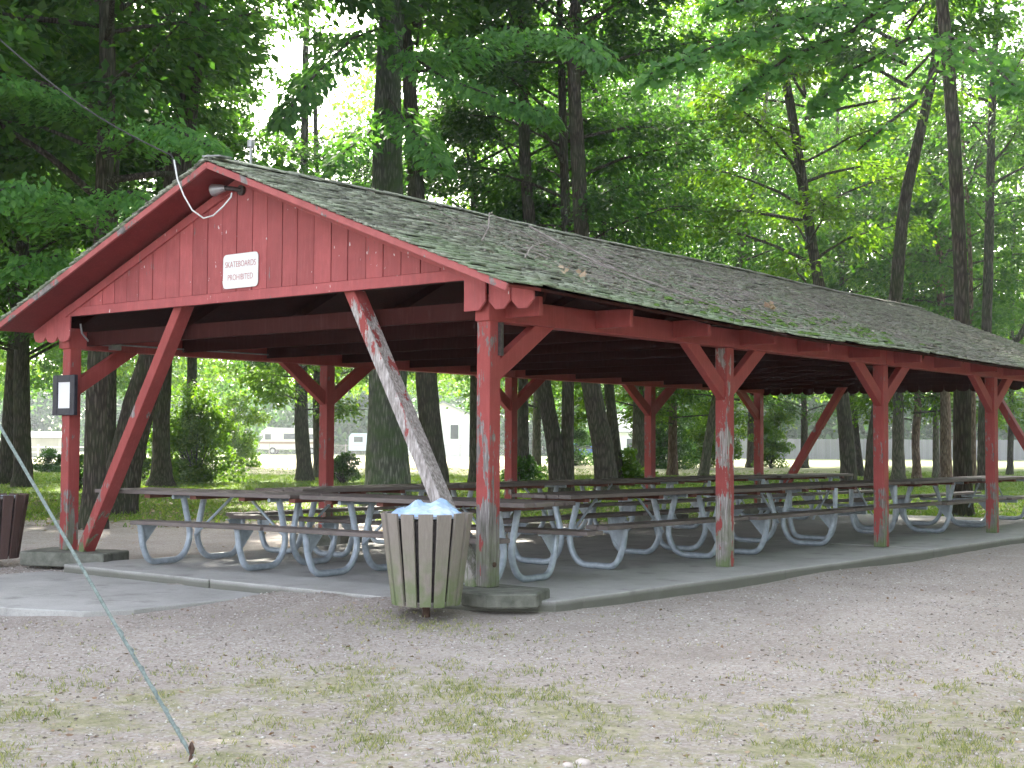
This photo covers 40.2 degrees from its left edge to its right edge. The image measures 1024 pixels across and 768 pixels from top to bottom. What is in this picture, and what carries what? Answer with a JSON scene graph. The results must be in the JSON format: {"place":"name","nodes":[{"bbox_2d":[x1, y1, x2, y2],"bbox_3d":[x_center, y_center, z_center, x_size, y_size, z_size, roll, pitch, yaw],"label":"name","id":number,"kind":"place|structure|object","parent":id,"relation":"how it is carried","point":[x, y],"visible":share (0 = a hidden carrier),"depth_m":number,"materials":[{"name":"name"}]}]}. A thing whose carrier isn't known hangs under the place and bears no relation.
{"place":"outdoors","nodes":[
{"label":"outdoors","id":0,"kind":"place"},
{"bbox_2d":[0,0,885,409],"bbox_3d":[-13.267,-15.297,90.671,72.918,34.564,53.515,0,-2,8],"label":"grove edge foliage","id":1,"kind":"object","parent":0,"point":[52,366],"depth_m":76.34,"materials":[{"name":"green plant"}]},
{"bbox_2d":[0,453,1023,767],"bbox_3d":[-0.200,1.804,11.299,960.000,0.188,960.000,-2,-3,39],"label":"ground","id":2,"kind":"structure","parent":0,"point":[162,541],"depth_m":8.46,"materials":[{"name":"grey gravel"}]},
{"bbox_2d":[31,432,61,456],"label":"shed","id":3,"kind":"structure","parent":2,"relation":"on","point":[47,438],"depth_m":122.02,"materials":[{"name":"white"}]},
{"bbox_2d":[33,446,60,472],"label":"shrub","id":4,"kind":"object","parent":2,"relation":"on","point":[49,456],"visible":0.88,"depth_m":61.86,"materials":[{"name":"green plant"}]},
{"bbox_2d":[31,444,83,459],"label":"rail fence","id":5,"kind":"object","parent":2,"relation":"on","point":[37,447],"visible":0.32,"depth_m":104.97,"materials":[{"name":"white wood"}]},
{"bbox_2d":[20,547,128,566],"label":"base block","id":6,"kind":"structure","parent":2,"relation":"on","point":[53,556],"depth_m":14.62,"materials":[{"name":"concrete"}]},
{"bbox_2d":[0,15,156,483],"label":"tree","id":7,"kind":"object","parent":2,"relation":"on","point":[6,462],"visible":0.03,"depth_m":43.79,"materials":[{"name":"green plant"}]},
{"bbox_2d":[79,454,83,488],"bbox_3d":[-12.383,2.538,40.008,0.773,1.130,0.944,2,-3,-28],"label":"shrub","id":8,"kind":"object","parent":2,"relation":"on","point":[81,458],"visible":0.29,"depth_m":39.90,"materials":[{"name":"green plant"}]},
{"bbox_2d":[0,1,165,252],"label":"tree","id":9,"kind":"object","parent":2,"relation":"on","point":[13,225],"visible":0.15,"depth_m":29.89,"materials":[{"name":"green plant"}]},
{"bbox_2d":[0,1,214,486],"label":"tree","id":10,"kind":"object","parent":2,"relation":"on","point":[21,410],"visible":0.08,"depth_m":41.79,"materials":[{"name":"green plant"}]},
{"bbox_2d":[0,0,243,193],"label":"tree","id":11,"kind":"object","parent":2,"relation":"on","point":[26,33],"visible":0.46,"depth_m":23.86,"materials":[{"name":"green plant"}]},
{"bbox_2d":[0,571,258,616],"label":"concrete path","id":12,"kind":"structure","parent":2,"relation":"on","point":[48,593],"depth_m":11.92,"materials":[{"name":"grey concrete"}]},
{"bbox_2d":[141,430,151,478],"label":"shrub","id":13,"kind":"object","parent":2,"relation":"on","point":[147,461],"visible":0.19,"depth_m":49.84,"materials":[{"name":"green plant"}]},
{"bbox_2d":[9,0,297,463],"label":"tree","id":14,"kind":"object","parent":2,"relation":"on","point":[111,405],"visible":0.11,"depth_m":35.93,"materials":[{"name":"green plant"}]},
{"bbox_2d":[0,0,323,529],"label":"tree","id":15,"kind":"object","parent":2,"relation":"on","point":[106,94],"visible":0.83,"depth_m":21.48,"materials":[{"name":"green plant"}]},
{"bbox_2d":[0,0,346,487],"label":"tree","id":16,"kind":"object","parent":2,"relation":"on","point":[161,472],"visible":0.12,"depth_m":42.85,"materials":[{"name":"green plant"}]},
{"bbox_2d":[142,378,250,483],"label":"shrub","id":17,"kind":"object","parent":2,"relation":"on","point":[193,428],"visible":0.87,"depth_m":46.67,"materials":[{"name":"green plant"}]},
{"bbox_2d":[123,1,296,454],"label":"tree","id":18,"kind":"object","parent":2,"relation":"on","point":[191,361],"visible":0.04,"depth_m":52.38,"materials":[{"name":"green plant"}]},
{"bbox_2d":[217,394,272,467],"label":"shrub","id":19,"kind":"object","parent":2,"relation":"on","point":[243,447],"visible":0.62,"depth_m":74.59,"materials":[{"name":"green plant"}]},
{"bbox_2d":[258,428,312,453],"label":"camper van","id":20,"kind":"object","parent":2,"relation":"on","point":[275,437],"visible":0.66,"depth_m":165.04,"materials":[{"name":"beige paint"}]},
{"bbox_2d":[228,11,367,480],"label":"tree","id":21,"kind":"object","parent":2,"relation":"on","point":[304,469],"visible":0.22,"depth_m":49.82,"materials":[{"name":"green plant"}]},
{"bbox_2d":[106,0,497,514],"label":"tree","id":22,"kind":"object","parent":2,"relation":"on","point":[411,10],"visible":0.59,"depth_m":26.99,"materials":[{"name":"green plant"}]},
{"bbox_2d":[217,26,428,477],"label":"tree","id":23,"kind":"object","parent":2,"relation":"on","point":[316,377],"visible":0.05,"depth_m":53.83,"materials":[{"name":"green plant"}]},
{"bbox_2d":[296,534,371,546],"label":"base block","id":24,"kind":"structure","parent":2,"relation":"on","point":[324,540],"depth_m":17.52,"materials":[{"name":"concrete"}]},
{"bbox_2d":[318,451,361,482],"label":"shrub","id":25,"kind":"object","parent":2,"relation":"on","point":[344,468],"visible":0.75,"depth_m":47.91,"materials":[{"name":"green plant"}]},
{"bbox_2d":[349,433,366,450],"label":"trailer","id":26,"kind":"object","parent":2,"relation":"on","point":[357,441],"visible":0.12,"depth_m":160.02,"materials":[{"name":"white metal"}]},
{"bbox_2d":[221,444,504,460],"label":"chain link fence","id":27,"kind":"object","parent":2,"relation":"on","point":[353,449],"visible":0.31,"depth_m":109.99,"materials":[{"name":"grey metal"}]},
{"bbox_2d":[381,510,472,617],"bbox_3d":[-0.648,1.421,10.601,0.700,0.906,0.697,-1,-3,22],"label":"litter bin","id":28,"kind":"object","parent":2,"relation":"on","point":[426,557],"visible":0.91,"depth_m":10.36,"materials":[{"name":"brown wood"}]},
{"bbox_2d":[392,498,461,516],"bbox_3d":[-0.643,0.929,10.624,0.597,0.132,0.594,-2,-3,39],"label":"rubbish bag","id":29,"kind":"object","parent":28,"relation":"in","point":[439,506],"visible":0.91,"depth_m":10.50,"materials":[{"name":"plastic"}]},
{"bbox_2d":[408,401,469,455],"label":"barn","id":30,"kind":"structure","parent":2,"relation":"on","point":[455,422],"depth_m":158.07,"materials":[{"name":"white"}]},
{"bbox_2d":[450,424,458,439],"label":"window","id":31,"kind":"structure","parent":30,"relation":"in","point":[454,428],"depth_m":158.02,"materials":[{"name":"white glass"}]},
{"bbox_2d":[262,0,630,505],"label":"tree","id":32,"kind":"object","parent":2,"relation":"on","point":[387,458],"visible":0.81,"depth_m":27.48,"materials":[{"name":"green plant"}]},
{"bbox_2d":[295,0,618,495],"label":"tree","id":33,"kind":"object","parent":2,"relation":"on","point":[428,402],"visible":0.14,"depth_m":36.82,"materials":[{"name":"green plant"}]},
{"bbox_2d":[290,34,628,481],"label":"tree","id":34,"kind":"object","parent":2,"relation":"on","point":[472,430],"visible":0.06,"depth_m":43.35,"materials":[{"name":"green plant"}]},
{"bbox_2d":[373,0,607,491],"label":"tree","id":35,"kind":"object","parent":2,"relation":"on","point":[552,432],"visible":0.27,"depth_m":37.84,"materials":[{"name":"green plant"}]},
{"bbox_2d":[0,286,1023,458],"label":"distant woodland","id":36,"kind":"object","parent":2,"relation":"on","point":[42,417],"visible":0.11,"depth_m":175.91,"materials":[{"name":"green plant"}]},
{"bbox_2d":[0,603,1023,767],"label":"grass tufts","id":37,"kind":"object","parent":2,"relation":"on","point":[839,747],"visible":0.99,"depth_m":7.10,"materials":[{"name":"green plant"}]},
{"bbox_2d":[1,539,1023,767],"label":"leaf litter","id":38,"kind":"object","parent":2,"relation":"on","point":[653,726],"visible":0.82,"depth_m":7.84,"materials":[{"name":"brown plant"}]},
{"bbox_2d":[440,141,587,474],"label":"tree","id":39,"kind":"object","parent":2,"relation":"on","point":[534,409],"visible":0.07,"depth_m":59.84,"materials":[{"name":"green plant"}]},
{"bbox_2d":[341,15,694,489],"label":"tree","id":40,"kind":"object","parent":2,"relation":"on","point":[496,134],"visible":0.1,"depth_m":40.78,"materials":[{"name":"green plant"}]},
{"bbox_2d":[500,454,548,488],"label":"shrub","id":41,"kind":"object","parent":2,"relation":"on","point":[526,464],"visible":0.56,"depth_m":41.72,"materials":[{"name":"green plant"}]},
{"bbox_2d":[28,495,1020,533],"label":"fallen leaves","id":42,"kind":"object","parent":2,"relation":"on","point":[333,515],"visible":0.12,"depth_m":27.93,"materials":[{"name":"brown plant"}]},
{"bbox_2d":[526,522,551,527],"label":"base block","id":43,"kind":"structure","parent":2,"relation":"on","point":[537,524],"depth_m":20.46,"materials":[{"name":"concrete"}]},
{"bbox_2d":[64,514,1023,611],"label":"concrete slab","id":44,"kind":"structure","parent":2,"relation":"on","point":[659,572],"depth_m":14.34,"materials":[{"name":"grey concrete"}]},
{"bbox_2d":[95,487,364,570],"bbox_3d":[-3.070,1.470,14.432,2.750,0.735,1.663,-1,-3,32],"label":"picnic table","id":45,"kind":"object","parent":44,"relation":"on","point":[243,531],"visible":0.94,"depth_m":14.05,"materials":[{"name":"grey wood"}]},
{"bbox_2d":[226,484,475,557],"bbox_3d":[-1.734,1.546,16.095,1.663,0.736,2.638,-2,-3,37],"label":"picnic table","id":46,"kind":"object","parent":44,"relation":"on","point":[402,489],"visible":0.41,"depth_m":15.68,"materials":[{"name":"metal"}]},
{"bbox_2d":[263,493,602,583],"bbox_3d":[-0.735,1.409,12.781,2.679,0.736,1.663,-2,-3,37],"label":"picnic table","id":47,"kind":"object","parent":44,"relation":"on","point":[311,537],"visible":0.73,"depth_m":12.71,"materials":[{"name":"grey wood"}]},
{"bbox_2d":[461,584,549,608],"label":"base block","id":48,"kind":"structure","parent":44,"relation":"on","point":[502,596],"depth_m":10.81,"materials":[{"name":"concrete"}]},
{"bbox_2d":[402,480,615,537],"bbox_3d":[-0.071,1.646,18.181,1.663,0.736,2.638,-2,-3,39],"label":"picnic table","id":49,"kind":"object","parent":44,"relation":"on","point":[539,485],"visible":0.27,"depth_m":18.30,"materials":[{"name":"wood"}]},
{"bbox_2d":[0,140,1023,587],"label":"picnic shelter","id":50,"kind":"object","parent":44,"relation":"on","point":[362,280],"visible":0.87,"depth_m":14.27,"materials":[{"name":"paint"}]},
{"bbox_2d":[52,375,77,414],"bbox_3d":[-4.779,0.120,14.956,0.400,0.430,0.045,-2,-3,39],"label":"notice frame","id":51,"kind":"object","parent":50,"relation":"attached to","point":[65,391],"visible":1,"depth_m":14.93,"materials":[{"name":"black metal"}]},
{"bbox_2d":[223,252,258,288],"bbox_3d":[-2.554,-1.067,13.155,0.500,0.325,0.008,-2,-3,39],"label":"sign","id":52,"kind":"object","parent":50,"relation":"attached to","point":[240,270],"visible":1,"depth_m":13.15,"materials":[{"name":"white metal"}]},
{"bbox_2d":[481,212,538,243],"bbox_3d":[-0.122,-1.475,13.589,0.278,0.409,1.587,-1,-3,20],"label":"fallen branch","id":53,"kind":"object","parent":50,"relation":"on","point":[504,221],"visible":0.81,"depth_m":13.84,"materials":[{"name":"grey wood"}]},
{"bbox_2d":[558,265,586,276],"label":"dead leaves","id":54,"kind":"object","parent":50,"relation":"on","point":[584,273],"visible":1,"depth_m":12.28,"materials":[{"name":"beige plant"}]},
{"bbox_2d":[529,225,748,316],"bbox_3d":[1.235,-1.182,14.333,2.365,1.045,0.229,-1,-3,22],"label":"fallen branch","id":55,"kind":"object","parent":50,"relation":"on","point":[547,236],"visible":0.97,"depth_m":14.30,"materials":[{"name":"grey wood"}]},
{"bbox_2d":[358,186,1023,360],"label":"roof litter","id":56,"kind":"object","parent":50,"relation":"on","point":[615,283],"visible":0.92,"depth_m":15.16,"materials":[{"name":"wood"}]},
{"bbox_2d":[761,299,775,308],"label":"dead leaves","id":57,"kind":"object","parent":50,"relation":"on","point":[770,305],"visible":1,"depth_m":15.73,"materials":[{"name":"beige plant"}]},
{"bbox_2d":[631,288,925,345],"bbox_3d":[2.875,-0.719,15.116,1.214,0.478,6.527,-2,-3,39],"label":"moss","id":58,"kind":"object","parent":50,"relation":"on","point":[779,320],"visible":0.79,"depth_m":14.80,"materials":[{"name":"green plant"}]},
{"bbox_2d":[503,488,748,569],"bbox_3d":[1.113,1.503,14.797,1.663,0.736,2.638,-2,-3,40],"label":"picnic table","id":59,"kind":"object","parent":44,"relation":"on","point":[616,527],"visible":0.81,"depth_m":14.45,"materials":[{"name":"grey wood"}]},
{"bbox_2d":[547,477,715,533],"bbox_3d":[1.656,1.742,20.203,1.663,0.736,2.638,-2,-3,39],"label":"picnic table","id":60,"kind":"object","parent":44,"relation":"on","point":[629,504],"visible":0.34,"depth_m":19.85,"materials":[{"name":"wood"}]},
{"bbox_2d":[645,475,802,524],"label":"picnic table","id":61,"kind":"object","parent":44,"relation":"on","point":[708,479],"visible":0.29,"depth_m":22.04,"materials":[{"name":"wood"}]},
{"bbox_2d":[633,484,854,554],"bbox_3d":[2.811,1.602,16.816,1.663,0.736,2.638,-2,-3,37],"label":"picnic table","id":62,"kind":"object","parent":44,"relation":"on","point":[761,523],"visible":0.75,"depth_m":16.76,"materials":[{"name":"metal"}]},
{"bbox_2d":[734,473,873,519],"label":"picnic table","id":63,"kind":"object","parent":44,"relation":"on","point":[806,495],"visible":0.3,"depth_m":24.00,"materials":[{"name":"wood"}]},
{"bbox_2d":[740,480,941,539],"bbox_3d":[4.493,1.699,18.941,1.663,0.736,2.635,-2,-3,40],"label":"picnic table","id":64,"kind":"object","parent":44,"relation":"on","point":[835,486],"visible":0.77,"depth_m":18.70,"materials":[{"name":"brown wood"}]},
{"bbox_2d":[847,478,1006,532],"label":"picnic table","id":65,"kind":"object","parent":44,"relation":"on","point":[945,508],"visible":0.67,"depth_m":20.59,"materials":[{"name":"metal"}]},
{"bbox_2d":[912,475,1023,522],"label":"picnic table","id":66,"kind":"object","parent":44,"relation":"on","point":[980,479],"visible":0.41,"depth_m":22.59,"materials":[{"name":"metal"}]},
{"bbox_2d":[562,762,573,766],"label":"stone","id":67,"kind":"object","parent":2,"relation":"on","point":[568,764],"visible":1,"depth_m":6.01,"materials":[{"name":"white stone"}]},
{"bbox_2d":[544,423,593,465],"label":"shrub","id":68,"kind":"object","parent":2,"relation":"on","point":[581,435],"visible":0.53,"depth_m":89.74,"materials":[{"name":"green plant"}]},
{"bbox_2d":[402,0,752,490],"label":"tree","id":69,"kind":"object","parent":2,"relation":"on","point":[603,198],"visible":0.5,"depth_m":37.87,"materials":[{"name":"green plant"}]},
{"bbox_2d":[576,758,590,765],"bbox_3d":[0.311,1.644,6.071,0.075,0.038,0.058,-2,-3,39],"label":"stone","id":70,"kind":"object","parent":2,"relation":"on","point":[583,761],"visible":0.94,"depth_m":6.05,"materials":[{"name":"white stone"}]},
{"bbox_2d":[574,444,592,458],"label":"parked car","id":71,"kind":"object","parent":2,"relation":"on","point":[588,449],"visible":0.06,"depth_m":124.99,"materials":[{"name":"blue paint"}]},
{"bbox_2d":[478,21,732,485],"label":"tree","id":72,"kind":"object","parent":2,"relation":"on","point":[610,403],"visible":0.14,"depth_m":45.78,"materials":[{"name":"green plant"}]},
{"bbox_2d":[617,414,632,449],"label":"house","id":73,"kind":"structure","parent":2,"relation":"on","point":[625,439],"depth_m":150.05,"materials":[{"name":"white"}]},
{"bbox_2d":[626,438,631,447],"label":"window","id":74,"kind":"structure","parent":73,"relation":"in","point":[628,440],"depth_m":149.97,"materials":[{"name":"white glass"}]},
{"bbox_2d":[553,40,706,473],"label":"tree","id":75,"kind":"object","parent":2,"relation":"on","point":[637,419],"visible":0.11,"depth_m":57.80,"materials":[{"name":"green plant"}]},
{"bbox_2d":[460,0,810,489],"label":"tree","id":76,"kind":"object","parent":2,"relation":"on","point":[604,462],"visible":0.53,"depth_m":34.79,"materials":[{"name":"green plant"}]},
{"bbox_2d":[618,447,659,484],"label":"shrub","id":77,"kind":"object","parent":2,"relation":"on","point":[630,468],"visible":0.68,"depth_m":45.84,"materials":[{"name":"green plant"}]},
{"bbox_2d":[628,514,688,521],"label":"base block","id":78,"kind":"structure","parent":2,"relation":"on","point":[639,518],"depth_m":23.47,"materials":[{"name":"concrete"}]},
{"bbox_2d":[622,400,701,468],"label":"shrub","id":79,"kind":"object","parent":2,"relation":"on","point":[661,447],"visible":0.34,"depth_m":77.28,"materials":[{"name":"green plant"}]},
{"bbox_2d":[617,81,753,475],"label":"tree","id":80,"kind":"object","parent":2,"relation":"on","point":[672,466],"visible":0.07,"depth_m":59.81,"materials":[{"name":"green plant"}]},
{"bbox_2d":[680,390,746,467],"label":"shrub","id":81,"kind":"object","parent":2,"relation":"on","point":[699,435],"visible":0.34,"depth_m":81.58,"materials":[{"name":"green plant"}]},
{"bbox_2d":[627,57,837,475],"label":"tree","id":82,"kind":"object","parent":2,"relation":"on","point":[704,467],"visible":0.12,"depth_m":53.82,"materials":[{"name":"green plant"}]},
{"bbox_2d":[701,225,822,467],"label":"tree","id":83,"kind":"object","parent":2,"relation":"on","point":[750,448],"visible":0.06,"depth_m":87.73,"materials":[{"name":"green plant"}]},
{"bbox_2d":[742,506,793,513],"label":"base block","id":84,"kind":"structure","parent":2,"relation":"on","point":[752,511],"depth_m":26.44,"materials":[{"name":"concrete"}]},
{"bbox_2d":[747,406,795,467],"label":"shrub","id":85,"kind":"object","parent":2,"relation":"on","point":[773,434],"visible":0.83,"depth_m":83.69,"materials":[{"name":"green plant"}]},
{"bbox_2d":[752,222,859,467],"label":"tree","id":86,"kind":"object","parent":2,"relation":"on","point":[805,418],"visible":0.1,"depth_m":85.78,"materials":[{"name":"green plant"}]},
{"bbox_2d":[627,0,991,490],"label":"tree","id":87,"kind":"object","parent":2,"relation":"on","point":[797,147],"visible":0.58,"depth_m":39.88,"materials":[{"name":"green plant"}]},
{"bbox_2d":[630,0,1023,516],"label":"tree","id":88,"kind":"object","parent":2,"relation":"on","point":[948,55],"visible":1,"depth_m":18.77,"materials":[{"name":"green plant"}]},
{"bbox_2d":[756,93,930,476],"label":"tree","id":89,"kind":"object","parent":2,"relation":"on","point":[859,458],"visible":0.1,"depth_m":61.85,"materials":[{"name":"green plant"}]},
{"bbox_2d":[709,0,1023,496],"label":"tree","id":90,"kind":"object","parent":2,"relation":"on","point":[998,20],"visible":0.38,"depth_m":37.87,"materials":[{"name":"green plant"}]},
{"bbox_2d":[736,438,1023,460],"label":"board fence","id":91,"kind":"object","parent":2,"relation":"on","point":[927,452],"visible":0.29,"depth_m":136.02,"materials":[{"name":"grey wood"}]},
{"bbox_2d":[805,52,1005,478],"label":"tree","id":92,"kind":"object","parent":2,"relation":"on","point":[898,470],"visible":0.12,"depth_m":55.81,"materials":[{"name":"green plant"}]},
{"bbox_2d":[833,63,1008,478],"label":"tree","id":93,"kind":"object","parent":2,"relation":"on","point":[862,406],"visible":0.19,"depth_m":57.86,"materials":[{"name":"green plant"}]},
{"bbox_2d":[829,54,1023,476],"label":"tree","id":94,"kind":"object","parent":2,"relation":"on","point":[945,469],"visible":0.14,"depth_m":54.80,"materials":[{"name":"green plant"}]},
{"bbox_2d":[838,0,1023,484],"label":"tree","id":95,"kind":"object","parent":2,"relation":"on","point":[1011,281],"visible":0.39,"depth_m":49.65,"materials":[{"name":"green plant"}]},
{"bbox_2d":[843,0,1023,490],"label":"tree","id":96,"kind":"object","parent":2,"relation":"on","point":[989,215],"visible":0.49,"depth_m":43.88,"materials":[{"name":"green plant"}]},
{"bbox_2d":[852,223,1023,477],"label":"tree","id":97,"kind":"object","parent":2,"relation":"on","point":[936,461],"visible":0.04,"depth_m":59.87,"materials":[{"name":"green plant"}]},
{"bbox_2d":[976,136,1023,474],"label":"tree","id":98,"kind":"object","parent":2,"relation":"on","point":[1013,406],"visible":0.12,"depth_m":67.86,"materials":[{"name":"green plant"}]},
{"bbox_2d":[0,0,1023,408],"bbox_3d":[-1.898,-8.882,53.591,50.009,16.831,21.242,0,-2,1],"label":"grove foliage","id":99,"kind":"object","parent":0,"point":[812,138],"visible":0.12,"depth_m":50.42,"materials":[{"name":"green plant"}]},
{"bbox_2d":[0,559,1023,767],"bbox_3d":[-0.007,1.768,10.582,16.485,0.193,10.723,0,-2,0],"label":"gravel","id":100,"kind":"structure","parent":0,"point":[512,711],"depth_m":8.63,"materials":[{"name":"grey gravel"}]},
{"bbox_2d":[0,493,28,559],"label":"litter bin","id":101,"kind":"object","parent":100,"relation":"on","point":[13,508],"visible":1,"depth_m":14.86,"materials":[{"name":"brown wood"}]},
{"bbox_2d":[0,466,1023,528],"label":"lawn grass","id":102,"kind":"structure","parent":0,"point":[37,474],"depth_m":37.11,"materials":[{"name":"green plant"}]},
{"bbox_2d":[3,0,1023,432],"label":"sky","id":103,"kind":"structure","parent":0,"point":[288,56],"materials":[{"name":"white"}]},
{"bbox_3d":[-5.689,-2.278,10.988,1.000,8.700,0.280,-2,-3,39],"label":"utility pole","id":104,"kind":"object","parent":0,"visible":0},
{"bbox_2d":[0,424,194,761],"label":"guy wire","id":105,"kind":"object","parent":104,"relation":"attached to","point":[190,748],"visible":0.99,"depth_m":6.70,"materials":[{"name":"grey metal"}]},
{"bbox_2d":[0,39,231,218],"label":"overhead cable","id":106,"kind":"object","parent":104,"relation":"attached to","point":[170,154],"visible":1,"depth_m":12.75,"materials":[{"name":"white metal"}]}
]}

